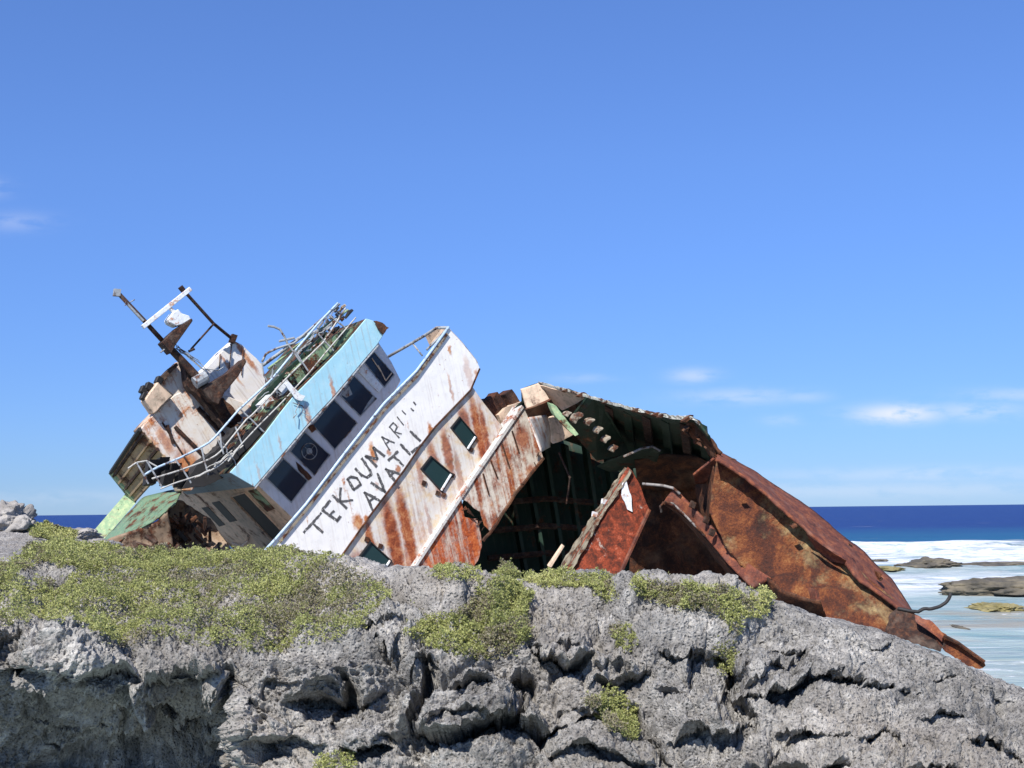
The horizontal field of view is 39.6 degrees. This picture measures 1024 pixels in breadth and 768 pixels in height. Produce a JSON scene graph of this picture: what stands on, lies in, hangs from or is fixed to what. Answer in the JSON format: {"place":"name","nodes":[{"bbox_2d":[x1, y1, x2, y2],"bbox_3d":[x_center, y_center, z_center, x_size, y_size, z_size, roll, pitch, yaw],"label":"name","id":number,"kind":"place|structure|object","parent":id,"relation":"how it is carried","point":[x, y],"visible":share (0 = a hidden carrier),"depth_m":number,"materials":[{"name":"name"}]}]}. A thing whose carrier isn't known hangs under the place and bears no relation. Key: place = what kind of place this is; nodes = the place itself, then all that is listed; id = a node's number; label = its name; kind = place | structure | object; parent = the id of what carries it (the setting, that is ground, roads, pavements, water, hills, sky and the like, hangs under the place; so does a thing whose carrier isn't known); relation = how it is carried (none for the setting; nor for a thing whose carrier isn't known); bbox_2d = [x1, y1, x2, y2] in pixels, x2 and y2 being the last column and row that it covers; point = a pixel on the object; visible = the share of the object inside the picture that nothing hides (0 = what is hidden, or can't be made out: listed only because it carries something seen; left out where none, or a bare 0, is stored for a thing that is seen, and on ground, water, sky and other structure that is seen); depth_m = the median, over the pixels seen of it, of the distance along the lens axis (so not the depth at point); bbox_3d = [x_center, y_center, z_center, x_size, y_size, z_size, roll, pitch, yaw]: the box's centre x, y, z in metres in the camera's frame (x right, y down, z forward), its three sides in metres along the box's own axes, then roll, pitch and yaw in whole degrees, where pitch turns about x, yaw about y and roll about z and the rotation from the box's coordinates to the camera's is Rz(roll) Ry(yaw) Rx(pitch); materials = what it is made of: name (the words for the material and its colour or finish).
{"place":"outdoors","nodes":[
{"label":"outdoors","id":0,"kind":"place"},
{"bbox_2d":[0,531,1023,767],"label":"rocky ground","id":1,"kind":"structure","parent":0,"point":[801,688],"depth_m":9.72,"materials":[{"name":"grey stone"}]},
{"bbox_2d":[0,500,36,532],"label":"boulder","id":2,"kind":"object","parent":1,"relation":"on","point":[15,516],"visible":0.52,"depth_m":24.09,"materials":[{"name":"stone"}]},
{"bbox_2d":[27,519,79,539],"bbox_3d":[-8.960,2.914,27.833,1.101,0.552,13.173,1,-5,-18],"label":"shrub","id":3,"kind":"object","parent":1,"relation":"on","point":[46,529],"visible":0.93,"depth_m":23.68,"materials":[{"name":"green plant"}]},
{"bbox_2d":[67,527,103,540],"bbox_3d":[-8.292,2.886,27.042,0.923,0.312,1.103,-1,-5,0],"label":"boulder","id":4,"kind":"object","parent":1,"relation":"on","point":[86,533],"visible":0.36,"depth_m":26.87,"materials":[{"name":"stone"}]},
{"bbox_2d":[87,538,123,546],"bbox_3d":[-7.223,2.850,25.002,0.672,0.287,0.884,-1,-5,0],"label":"boulder","id":5,"kind":"object","parent":1,"relation":"on","point":[104,539],"visible":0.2,"depth_m":24.92,"materials":[{"name":"stone"}]},
{"bbox_2d":[0,537,392,655],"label":"ground cover","id":6,"kind":"object","parent":1,"relation":"on","point":[102,554],"visible":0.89,"depth_m":11.13,"materials":[{"name":"green plant"}]},
{"bbox_2d":[312,748,357,767],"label":"shrub","id":7,"kind":"object","parent":1,"relation":"on","point":[349,756],"visible":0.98,"depth_m":9.20,"materials":[{"name":"green plant"}]},
{"bbox_2d":[96,285,771,589],"bbox_3d":[-2.116,2.007,37.023,18.169,8.648,11.346,-2,-5,12],"label":"shipwreck","id":8,"kind":"object","parent":1,"relation":"on","point":[335,440],"visible":0.86,"depth_m":35.17,"materials":[{"name":"white paint"}]},
{"bbox_2d":[425,561,484,581],"bbox_3d":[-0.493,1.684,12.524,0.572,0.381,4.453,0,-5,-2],"label":"shrub","id":9,"kind":"object","parent":1,"relation":"on","point":[448,567],"visible":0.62,"depth_m":10.58,"materials":[{"name":"green plant"}]},
{"bbox_2d":[403,557,535,660],"bbox_3d":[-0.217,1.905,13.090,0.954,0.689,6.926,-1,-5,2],"label":"shrub","id":10,"kind":"object","parent":1,"relation":"on","point":[511,624],"visible":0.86,"depth_m":10.07,"materials":[{"name":"green plant"}]},
{"bbox_2d":[520,564,619,601],"bbox_3d":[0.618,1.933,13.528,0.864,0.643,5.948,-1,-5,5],"label":"shrub","id":11,"kind":"object","parent":1,"relation":"on","point":[549,577],"visible":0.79,"depth_m":10.89,"materials":[{"name":"green plant"}]},
{"bbox_2d":[580,682,641,740],"bbox_3d":[0.673,2.186,9.452,0.380,0.363,0.895,-2,-5,12],"label":"shrub","id":12,"kind":"object","parent":1,"relation":"on","point":[614,716],"visible":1,"depth_m":9.38,"materials":[{"name":"green plant"}]},
{"bbox_2d":[608,621,638,652],"bbox_3d":[0.797,1.812,10.213,0.214,0.208,0.406,-1,-5,0],"label":"shrub","id":13,"kind":"object","parent":1,"relation":"on","point":[619,631],"visible":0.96,"depth_m":10.14,"materials":[{"name":"green plant"}]},
{"bbox_2d":[629,570,776,636],"bbox_3d":[1.761,2.045,13.255,1.362,0.825,6.471,-1,-5,5],"label":"shrub","id":14,"kind":"object","parent":1,"relation":"on","point":[683,598],"visible":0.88,"depth_m":10.32,"materials":[{"name":"green plant"}]},
{"bbox_2d":[711,635,739,675],"bbox_3d":[1.523,1.945,10.242,0.218,0.308,0.631,-1,-5,0],"label":"shrub","id":15,"kind":"object","parent":1,"relation":"on","point":[727,668],"visible":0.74,"depth_m":10.09,"materials":[{"name":"green plant"}]},
{"bbox_2d":[682,419,985,668],"bbox_3d":[6.529,3.196,29.868,6.538,5.152,2.673,-3,-6,26],"label":"hull wreckage","id":16,"kind":"object","parent":1,"relation":"on","point":[802,555],"visible":0.91,"depth_m":29.89,"materials":[{"name":"brown metal"}]},
{"bbox_2d":[0,0,1023,514],"label":"sky","id":17,"kind":"structure","parent":0,"point":[794,229],"materials":[{"name":"blue"}]},
{"bbox_2d":[34,504,1023,688],"bbox_3d":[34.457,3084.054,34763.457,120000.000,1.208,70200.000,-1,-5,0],"label":"sea","id":18,"kind":"structure","parent":0,"point":[894,535],"depth_m":130.92,"materials":[{"name":"liquid"}]},
{"bbox_2d":[872,559,888,561],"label":"reef rock","id":19,"kind":"object","parent":18,"relation":"in","point":[880,560],"visible":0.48,"depth_m":113.06,"materials":[{"name":"grey stone"}]},
{"bbox_2d":[879,566,905,570],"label":"reef rock","id":20,"kind":"object","parent":18,"relation":"in","point":[889,568],"visible":0.56,"depth_m":98.51,"materials":[{"name":"yellow stone"}]},
{"bbox_2d":[894,556,962,568],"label":"reef rock","id":21,"kind":"object","parent":18,"relation":"in","point":[925,562],"visible":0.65,"depth_m":100.57,"materials":[{"name":"grey stone"}]},
{"bbox_2d":[949,624,969,629],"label":"reef rock","id":22,"kind":"object","parent":18,"relation":"in","point":[957,626],"visible":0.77,"depth_m":51.76,"materials":[{"name":"grey stone"}]},
{"bbox_2d":[938,576,1023,596],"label":"reef rock","id":23,"kind":"object","parent":18,"relation":"in","point":[1012,586],"visible":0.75,"depth_m":69.96,"materials":[{"name":"grey stone"}]},
{"bbox_2d":[962,561,1023,565],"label":"reef rock","id":24,"kind":"object","parent":18,"relation":"in","point":[1007,563],"visible":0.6,"depth_m":102.66,"materials":[{"name":"grey stone"}]},
{"bbox_2d":[964,602,1023,611],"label":"reef rock","id":25,"kind":"object","parent":18,"relation":"in","point":[993,607],"visible":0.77,"depth_m":59.86,"materials":[{"name":"yellow stone"}]}
]}

